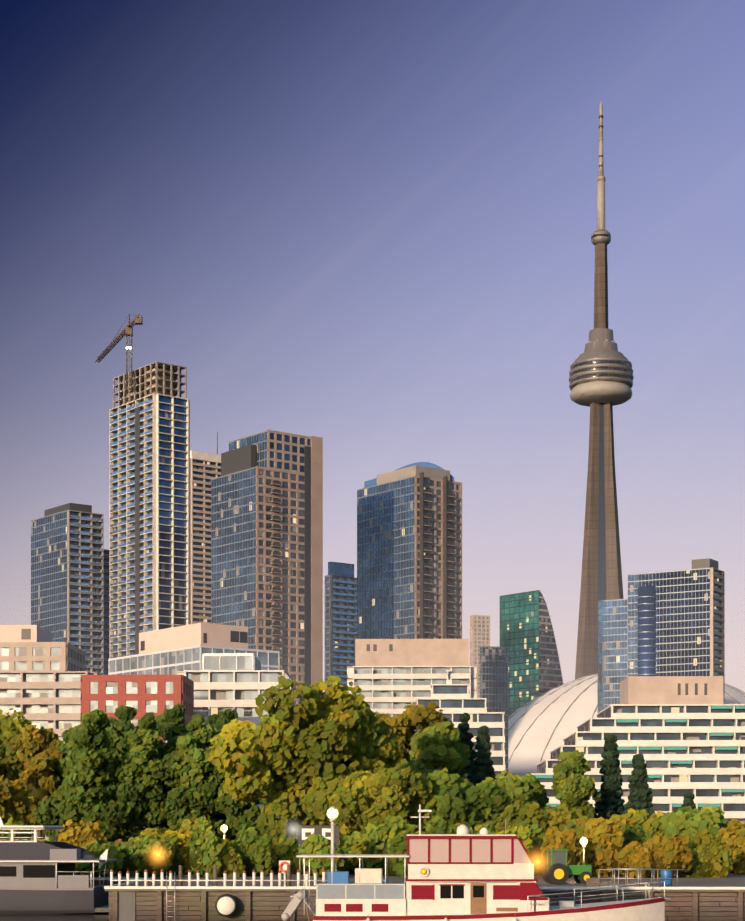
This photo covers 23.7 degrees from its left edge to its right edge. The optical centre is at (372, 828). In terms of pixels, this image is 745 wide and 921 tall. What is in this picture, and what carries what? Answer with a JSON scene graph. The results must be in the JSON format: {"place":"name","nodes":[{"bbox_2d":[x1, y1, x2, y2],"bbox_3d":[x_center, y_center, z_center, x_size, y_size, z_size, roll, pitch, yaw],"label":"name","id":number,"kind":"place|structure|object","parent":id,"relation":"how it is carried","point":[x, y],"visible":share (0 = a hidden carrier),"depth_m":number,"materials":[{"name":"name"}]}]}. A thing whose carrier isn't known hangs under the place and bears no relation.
{"place":"outdoors","nodes":[
{"label":"outdoors","id":0,"kind":"place"},
{"bbox_2d":[0,912,108,920],"bbox_3d":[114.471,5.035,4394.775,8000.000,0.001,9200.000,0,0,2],"label":"water","id":1,"kind":"structure","parent":0,"point":[102,916],"depth_m":100.94,"materials":[{"name":"grey liquid"}]},
{"bbox_2d":[0,816,116,913],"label":"motor yacht","id":2,"kind":"object","parent":1,"relation":"on","point":[38,877],"visible":1,"depth_m":105.09,"materials":[{"name":"grey"}]},
{"bbox_2d":[89,878,744,920],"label":"quay wall","id":3,"kind":"structure","parent":1,"relation":"in","point":[134,902],"depth_m":96.44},
{"bbox_2d":[166,872,174,920],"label":"quay ladder","id":4,"kind":"object","parent":3,"relation":"attached to","point":[166,897],"visible":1,"depth_m":96.36,"materials":[{"name":"silver metal"}]},
{"bbox_2d":[110,865,326,885],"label":"quay posts","id":5,"kind":"object","parent":3,"relation":"on","point":[215,880],"visible":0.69,"depth_m":97.05,"materials":[{"name":"white metal"}]},
{"bbox_2d":[215,894,237,916],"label":"ball fender","id":6,"kind":"object","parent":3,"relation":"attached to","point":[226,905],"visible":1,"depth_m":95.80,"materials":[{"name":"plastic"}]},
{"bbox_2d":[279,861,289,885],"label":"lifebuoy post","id":7,"kind":"object","parent":3,"relation":"on","point":[283,866],"visible":0.61,"depth_m":97.59,"materials":[{"name":"white metal"}]},
{"bbox_2d":[279,862,288,871],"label":"lifebuoy","id":8,"kind":"object","parent":7,"relation":"attached to","point":[280,865],"visible":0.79,"depth_m":97.46,"materials":[{"name":"orange plastic"}]},
{"bbox_2d":[290,805,670,920],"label":"boat","id":9,"kind":"object","parent":1,"relation":"on","point":[484,875],"visible":0.94,"depth_m":82.60,"materials":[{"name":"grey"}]},
{"bbox_2d":[281,889,307,920],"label":"dinghy","id":10,"kind":"object","parent":9,"relation":"on","point":[295,902],"visible":0.96,"depth_m":83.14,"materials":[{"name":"white plastic"}]},
{"bbox_2d":[419,866,429,876],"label":"boat emblem","id":11,"kind":"object","parent":9,"relation":"attached to","point":[424,871],"visible":1,"depth_m":82.54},
{"bbox_2d":[0,0,744,691],"label":"sky","id":12,"kind":"structure","parent":0,"point":[357,226],"materials":[{"name":"blue"}]},
{"bbox_2d":[1,414,744,834],"bbox_3d":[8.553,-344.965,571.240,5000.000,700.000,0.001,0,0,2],"label":"haze","id":13,"kind":"object","parent":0,"point":[443,602],"depth_m":570.41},
{"bbox_2d":[75,873,744,886],"bbox_3d":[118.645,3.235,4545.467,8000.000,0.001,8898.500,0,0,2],"label":"ground","id":14,"kind":"structure","parent":0,"point":[732,880],"depth_m":109.35,"materials":[{"name":"grey concrete"}]},
{"bbox_2d":[0,816,29,840],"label":"shrub","id":15,"kind":"object","parent":14,"relation":"on","point":[10,823],"visible":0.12,"depth_m":121.53,"materials":[{"name":"green plant"}]},
{"bbox_2d":[0,708,31,788],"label":"tree","id":16,"kind":"object","parent":14,"relation":"on","point":[11,765],"visible":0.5,"depth_m":209.38,"materials":[{"name":"yellow plant"}]},
{"bbox_2d":[0,775,34,840],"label":"tree","id":17,"kind":"object","parent":14,"relation":"on","point":[13,801],"visible":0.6,"depth_m":156.29,"materials":[{"name":"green plant"}]},
{"bbox_2d":[11,724,66,840],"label":"tree","id":18,"kind":"object","parent":14,"relation":"on","point":[34,748],"visible":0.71,"depth_m":196.16,"materials":[{"name":"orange plant"}]},
{"bbox_2d":[0,625,102,840],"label":"quay building","id":19,"kind":"structure","parent":14,"relation":"on","point":[41,672],"depth_m":348.27,"materials":[{"name":"beige concrete"}]},
{"bbox_2d":[32,727,78,841],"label":"linden","id":20,"kind":"object","parent":14,"relation":"on","point":[49,814],"visible":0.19,"depth_m":195.29,"materials":[{"name":"green plant"}]},
{"bbox_2d":[31,503,109,674],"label":"tower","id":21,"kind":"structure","parent":14,"relation":"on","point":[75,524],"depth_m":727.05,"materials":[{"name":"blue glass"}]},
{"bbox_2d":[58,819,105,874],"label":"shrub","id":22,"kind":"object","parent":14,"relation":"on","point":[81,835],"visible":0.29,"depth_m":122.26,"materials":[{"name":"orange plant"}]},
{"bbox_2d":[56,709,142,843],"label":"tree","id":23,"kind":"object","parent":14,"relation":"on","point":[90,780],"visible":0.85,"depth_m":187.77,"materials":[{"name":"green plant"}]},
{"bbox_2d":[76,840,125,877],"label":"shrub","id":24,"kind":"object","parent":14,"relation":"on","point":[94,848],"visible":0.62,"depth_m":117.65,"materials":[{"name":"green plant"}]},
{"bbox_2d":[107,840,124,875],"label":"shrub","id":25,"kind":"object","parent":14,"relation":"on","point":[117,843],"visible":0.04,"depth_m":122.39,"materials":[{"name":"green plant"}]},
{"bbox_2d":[101,705,144,841],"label":"linden","id":26,"kind":"object","parent":14,"relation":"on","point":[120,727],"visible":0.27,"depth_m":200.03,"materials":[{"name":"green plant"}]},
{"bbox_2d":[81,675,193,841],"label":"red brick block","id":27,"kind":"structure","parent":14,"relation":"on","point":[156,695],"depth_m":297.34,"materials":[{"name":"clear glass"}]},
{"bbox_2d":[119,832,175,876],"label":"shrub","id":28,"kind":"object","parent":14,"relation":"on","point":[150,854],"visible":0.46,"depth_m":118.53,"materials":[{"name":"green plant"}]},
{"bbox_2d":[110,361,189,657],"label":"tower","id":29,"kind":"structure","parent":14,"relation":"on","point":[154,409],"depth_m":706.15,"materials":[{"name":"beige glass"}]},
{"bbox_2d":[95,314,142,391],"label":"tower crane","id":30,"kind":"object","parent":29,"relation":"on","point":[127,330],"depth_m":710.17,"materials":[{"name":"grey metal"}]},
{"bbox_2d":[114,712,185,833],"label":"linden","id":31,"kind":"object","parent":14,"relation":"on","point":[145,778],"visible":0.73,"depth_m":189.98,"materials":[{"name":"green plant"}]},
{"bbox_2d":[134,828,192,875],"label":"shrub","id":32,"kind":"object","parent":14,"relation":"on","point":[181,847],"visible":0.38,"depth_m":121.87,"materials":[{"name":"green plant"}]},
{"bbox_2d":[154,703,190,794],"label":"tree","id":33,"kind":"object","parent":14,"relation":"on","point":[170,726],"visible":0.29,"depth_m":195.86,"materials":[{"name":"green plant"}]},
{"bbox_2d":[176,818,207,874],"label":"shrub","id":34,"kind":"object","parent":14,"relation":"on","point":[187,826],"visible":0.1,"depth_m":125.28,"materials":[{"name":"yellow plant"}]},
{"bbox_2d":[108,623,279,674],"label":"quay building","id":35,"kind":"structure","parent":14,"relation":"on","point":[170,651],"depth_m":397.01,"materials":[{"name":"beige concrete"}]},
{"bbox_2d":[160,714,232,841],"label":"linden","id":36,"kind":"object","parent":14,"relation":"on","point":[193,796],"visible":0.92,"depth_m":187.36,"materials":[{"name":"green plant"}]},
{"bbox_2d":[190,432,220,623],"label":"tower","id":37,"kind":"structure","parent":14,"relation":"on","point":[205,467],"depth_m":902.37,"materials":[{"name":"beige concrete"}]},
{"bbox_2d":[188,817,223,876],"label":"shrub","id":38,"kind":"object","parent":14,"relation":"on","point":[206,845],"visible":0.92,"depth_m":118.76,"materials":[{"name":"green plant"}]},
{"bbox_2d":[221,824,227,838],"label":"lamp","id":39,"kind":"object","parent":14,"relation":"on","point":[224,827],"visible":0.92,"depth_m":124.47,"materials":[{"name":"grey glass"}]},
{"bbox_2d":[211,837,245,876],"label":"shrub","id":40,"kind":"object","parent":14,"relation":"on","point":[230,859],"visible":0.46,"depth_m":119.17,"materials":[{"name":"green plant"}]},
{"bbox_2d":[177,653,290,832],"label":"quay building","id":41,"kind":"structure","parent":14,"relation":"on","point":[238,683],"depth_m":327.02,"materials":[{"name":"white concrete"}]},
{"bbox_2d":[205,708,274,839],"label":"linden","id":42,"kind":"object","parent":14,"relation":"on","point":[219,720],"visible":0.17,"depth_m":197.27,"materials":[{"name":"green plant"}]},
{"bbox_2d":[213,752,269,835],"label":"linden","id":43,"kind":"object","parent":14,"relation":"on","point":[243,816],"visible":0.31,"depth_m":182.97,"materials":[{"name":"green plant"}]},
{"bbox_2d":[230,827,274,876],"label":"shrub","id":44,"kind":"object","parent":14,"relation":"on","point":[253,850],"visible":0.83,"depth_m":120.51,"materials":[{"name":"green plant"}]},
{"bbox_2d":[211,430,322,822],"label":"tower","id":45,"kind":"structure","parent":14,"relation":"on","point":[281,459],"depth_m":606.93,"materials":[{"name":"blue glass"}]},
{"bbox_2d":[261,834,281,873],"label":"shrub","id":46,"kind":"object","parent":14,"relation":"on","point":[275,867],"visible":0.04,"depth_m":126.08,"materials":[{"name":"green plant"}]},
{"bbox_2d":[270,832,301,874],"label":"shrub","id":47,"kind":"object","parent":14,"relation":"on","point":[287,848],"visible":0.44,"depth_m":125.92,"materials":[{"name":"green plant"}]},
{"bbox_2d":[293,844,308,875],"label":"shrub","id":48,"kind":"object","parent":14,"relation":"on","point":[296,861],"depth_m":121.66,"materials":[{"name":"green plant"}]},
{"bbox_2d":[207,675,401,838],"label":"tree","id":49,"kind":"object","parent":14,"relation":"on","point":[310,751],"visible":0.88,"depth_m":166.29,"materials":[{"name":"green plant"}]},
{"bbox_2d":[298,825,339,877],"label":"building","id":50,"kind":"structure","parent":14,"relation":"on","point":[305,831],"depth_m":117.40,"materials":[{"name":"grey"}]},
{"bbox_2d":[298,832,351,877],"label":"shrub","id":51,"kind":"object","parent":14,"relation":"on","point":[313,843],"visible":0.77,"depth_m":116.87,"materials":[{"name":"green plant"}]},
{"bbox_2d":[327,806,338,870],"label":"lamp post","id":52,"kind":"object","parent":14,"relation":"on","point":[332,813],"visible":0.88,"depth_m":99.76,"materials":[{"name":"grey metal"}]},
{"bbox_2d":[325,562,356,698],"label":"tower","id":53,"kind":"structure","parent":14,"relation":"on","point":[346,615],"depth_m":849.89,"materials":[{"name":"blue glass"}]},
{"bbox_2d":[339,831,369,873],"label":"shrub","id":54,"kind":"object","parent":14,"relation":"on","point":[353,836],"visible":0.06,"depth_m":126.21,"materials":[{"name":"green plant"}]},
{"bbox_2d":[350,838,370,867],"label":"shrub","id":55,"kind":"object","parent":14,"relation":"on","point":[357,847],"visible":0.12,"depth_m":124.59,"materials":[{"name":"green plant"}]},
{"bbox_2d":[330,766,447,835],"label":"tree","id":56,"kind":"object","parent":14,"relation":"on","point":[361,800],"visible":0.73,"depth_m":153.09,"materials":[{"name":"green plant"}]},
{"bbox_2d":[362,815,425,875],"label":"shrub","id":57,"kind":"object","parent":14,"relation":"on","point":[383,835],"visible":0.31,"depth_m":121.61,"materials":[{"name":"green plant"}]},
{"bbox_2d":[388,828,418,876],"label":"shrub","id":58,"kind":"object","parent":14,"relation":"on","point":[397,865],"visible":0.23,"depth_m":119.71,"materials":[{"name":"green plant"}]},
{"bbox_2d":[357,462,461,638],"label":"tower","id":59,"kind":"structure","parent":14,"relation":"on","point":[407,495],"depth_m":654.66,"materials":[{"name":"blue glass"}]},
{"bbox_2d":[347,632,476,716],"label":"quay building","id":60,"kind":"structure","parent":14,"relation":"on","point":[392,677],"depth_m":466.32,"materials":[{"name":"beige concrete"}]},
{"bbox_2d":[375,701,450,768],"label":"tree","id":61,"kind":"object","parent":14,"relation":"on","point":[408,721],"visible":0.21,"depth_m":197.98,"materials":[{"name":"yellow plant"}]},
{"bbox_2d":[395,721,472,787],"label":"tree","id":62,"kind":"object","parent":14,"relation":"on","point":[439,746],"visible":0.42,"depth_m":189.79,"materials":[{"name":"green plant"}]},
{"bbox_2d":[423,816,457,833],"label":"shrub","id":63,"kind":"object","parent":14,"relation":"on","point":[435,825],"visible":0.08,"depth_m":122.69,"materials":[{"name":"green plant"}]},
{"bbox_2d":[457,712,475,782],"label":"conifer","id":64,"kind":"object","parent":14,"relation":"on","point":[465,736],"visible":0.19,"depth_m":205.48,"materials":[{"name":"green plant"}]},
{"bbox_2d":[423,768,511,829],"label":"tree","id":65,"kind":"object","parent":14,"relation":"on","point":[454,801],"visible":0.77,"depth_m":153.21,"materials":[{"name":"green plant"}]},
{"bbox_2d":[470,615,489,697],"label":"tower","id":66,"kind":"structure","parent":14,"relation":"on","point":[484,622],"depth_m":1296.33,"materials":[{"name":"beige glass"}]},
{"bbox_2d":[470,725,495,785],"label":"conifer","id":67,"kind":"object","parent":14,"relation":"on","point":[482,768],"visible":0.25,"depth_m":195.43,"materials":[{"name":"green plant"}]},
{"bbox_2d":[469,823,497,833],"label":"shrub","id":68,"kind":"object","parent":14,"relation":"on","point":[491,829],"depth_m":124.08,"materials":[{"name":"green plant"}]},
{"bbox_2d":[383,878,598,886],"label":"quay crates","id":69,"kind":"object","parent":14,"relation":"on","point":[592,882],"visible":0.23,"depth_m":98.46,"materials":[{"name":"blue plastic"}]},
{"bbox_2d":[480,646,507,772],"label":"dark block","id":70,"kind":"structure","parent":14,"relation":"on","point":[500,676],"depth_m":796.77,"materials":[{"name":"grey glass"}]},
{"bbox_2d":[476,770,548,810],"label":"tree","id":71,"kind":"object","parent":14,"relation":"on","point":[528,788],"visible":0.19,"depth_m":168.45,"materials":[{"name":"green plant"}]},
{"bbox_2d":[496,825,532,854],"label":"shrub","id":72,"kind":"object","parent":14,"relation":"on","point":[521,833],"visible":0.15,"depth_m":120.15,"materials":[{"name":"green plant"}]},
{"bbox_2d":[475,799,581,832],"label":"tree","id":73,"kind":"object","parent":14,"relation":"on","point":[516,813],"visible":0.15,"depth_m":143.62,"materials":[{"name":"green plant"}]},
{"bbox_2d":[513,821,546,874],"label":"shrub","id":74,"kind":"object","parent":14,"relation":"on","point":[537,834],"visible":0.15,"depth_m":123.81,"materials":[{"name":"green plant"}]},
{"bbox_2d":[500,590,562,715],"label":"tower","id":75,"kind":"structure","parent":14,"relation":"on","point":[529,655],"depth_m":1001.95,"materials":[{"name":"green glass"}]},
{"bbox_2d":[540,828,582,877],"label":"shrub","id":76,"kind":"object","parent":14,"relation":"on","point":[570,841],"visible":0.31,"depth_m":116.92,"materials":[{"name":"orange plant"}]},
{"bbox_2d":[542,849,592,883],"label":"tractor","id":77,"kind":"object","parent":14,"relation":"on","point":[557,869],"visible":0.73,"depth_m":103.47,"materials":[{"name":"green metal"}]},
{"bbox_2d":[551,750,602,817],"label":"tree","id":78,"kind":"object","parent":14,"relation":"on","point":[573,788],"visible":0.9,"depth_m":194.45,"materials":[{"name":"green plant"}]},
{"bbox_2d":[563,819,593,872],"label":"shrub","id":79,"kind":"object","parent":14,"relation":"on","point":[579,830],"visible":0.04,"depth_m":124.41,"materials":[{"name":"green plant"}]},
{"bbox_2d":[580,836,587,864],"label":"lamp","id":80,"kind":"object","parent":14,"relation":"on","point":[583,841],"visible":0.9,"depth_m":107.85,"materials":[{"name":"grey"}]},
{"bbox_2d":[546,815,634,833],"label":"tree","id":81,"kind":"object","parent":14,"relation":"on","point":[558,824],"visible":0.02,"depth_m":139.93,"materials":[{"name":"orange plant"}]},
{"bbox_2d":[569,102,633,679],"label":"observation tower","id":82,"kind":"structure","parent":14,"relation":"on","point":[601,377],"depth_m":1328.86,"materials":[{"name":"concrete"}]},
{"bbox_2d":[582,819,625,876],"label":"shrub","id":83,"kind":"object","parent":14,"relation":"on","point":[605,844],"visible":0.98,"depth_m":119.30,"materials":[{"name":"yellow plant"}]},
{"bbox_2d":[593,733,626,819],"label":"conifer","id":84,"kind":"object","parent":14,"relation":"on","point":[609,804],"visible":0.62,"depth_m":199.93,"materials":[{"name":"green plant"}]},
{"bbox_2d":[508,673,744,775],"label":"stadium dome","id":85,"kind":"structure","parent":14,"relation":"on","point":[560,695],"depth_m":937.45,"materials":[{"name":"white metal"}]},
{"bbox_2d":[615,841,656,877],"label":"shrub","id":86,"kind":"object","parent":14,"relation":"on","point":[634,854],"visible":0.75,"depth_m":116.54,"materials":[{"name":"orange plant"}]},
{"bbox_2d":[609,808,663,836],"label":"tree","id":87,"kind":"object","parent":14,"relation":"on","point":[651,824],"visible":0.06,"depth_m":142.90,"materials":[{"name":"yellow plant"}]},
{"bbox_2d":[619,824,655,875],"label":"shrub","id":88,"kind":"object","parent":14,"relation":"on","point":[636,832],"visible":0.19,"depth_m":123.14,"materials":[{"name":"green plant"}]},
{"bbox_2d":[623,753,654,815],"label":"conifer","id":89,"kind":"object","parent":14,"relation":"on","point":[640,796],"visible":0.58,"depth_m":187.03,"materials":[{"name":"green plant"}]},
{"bbox_2d":[599,868,684,886],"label":"quay railing","id":90,"kind":"object","parent":14,"relation":"on","point":[627,878],"visible":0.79,"depth_m":99.81,"materials":[{"name":"silver metal"}]},
{"bbox_2d":[598,558,724,712],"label":"tower","id":91,"kind":"structure","parent":14,"relation":"on","point":[652,638],"depth_m":753.25,"materials":[{"name":"blue glass"}]},
{"bbox_2d":[661,870,671,885],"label":"blue barrel","id":92,"kind":"object","parent":14,"relation":"on","point":[666,874],"visible":0.79,"depth_m":101.54,"materials":[{"name":"blue plastic"}]},
{"bbox_2d":[643,833,692,877],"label":"shrub","id":93,"kind":"object","parent":14,"relation":"on","point":[672,852],"visible":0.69,"depth_m":116.80,"materials":[{"name":"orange plant"}]},
{"bbox_2d":[681,793,695,808],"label":"conifer","id":94,"kind":"object","parent":14,"relation":"on","point":[688,798],"visible":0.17,"depth_m":185.08,"materials":[{"name":"green plant"}]},
{"bbox_2d":[674,843,707,877],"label":"shrub","id":95,"kind":"object","parent":14,"relation":"on","point":[695,862],"visible":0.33,"depth_m":118.14,"materials":[{"name":"green plant"}]},
{"bbox_2d":[658,805,740,843],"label":"tree","id":96,"kind":"object","parent":14,"relation":"on","point":[689,822],"visible":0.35,"depth_m":138.31,"materials":[{"name":"green plant"}]},
{"bbox_2d":[692,829,733,877],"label":"shrub","id":97,"kind":"object","parent":14,"relation":"on","point":[719,861],"visible":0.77,"depth_m":118.07,"materials":[{"name":"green plant"}]},
{"bbox_2d":[714,818,744,874],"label":"shrub","id":98,"kind":"object","parent":14,"relation":"on","point":[733,839],"visible":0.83,"depth_m":125.54,"materials":[{"name":"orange plant"}]},
{"bbox_2d":[401,670,504,780],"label":"white terrace","id":99,"kind":"structure","parent":0,"point":[453,702],"depth_m":406.83,"materials":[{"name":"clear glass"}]},
{"bbox_2d":[470,453,622,689],"bbox_3d":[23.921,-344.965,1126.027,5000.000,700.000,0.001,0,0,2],"label":"haze","id":100,"kind":"object","parent":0,"point":[579,606],"depth_m":1122.91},
{"bbox_2d":[531,676,744,823],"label":"terraced building","id":101,"kind":"structure","parent":0,"point":[684,735],"depth_m":340.33,"materials":[{"name":"beige concrete"}]}
]}

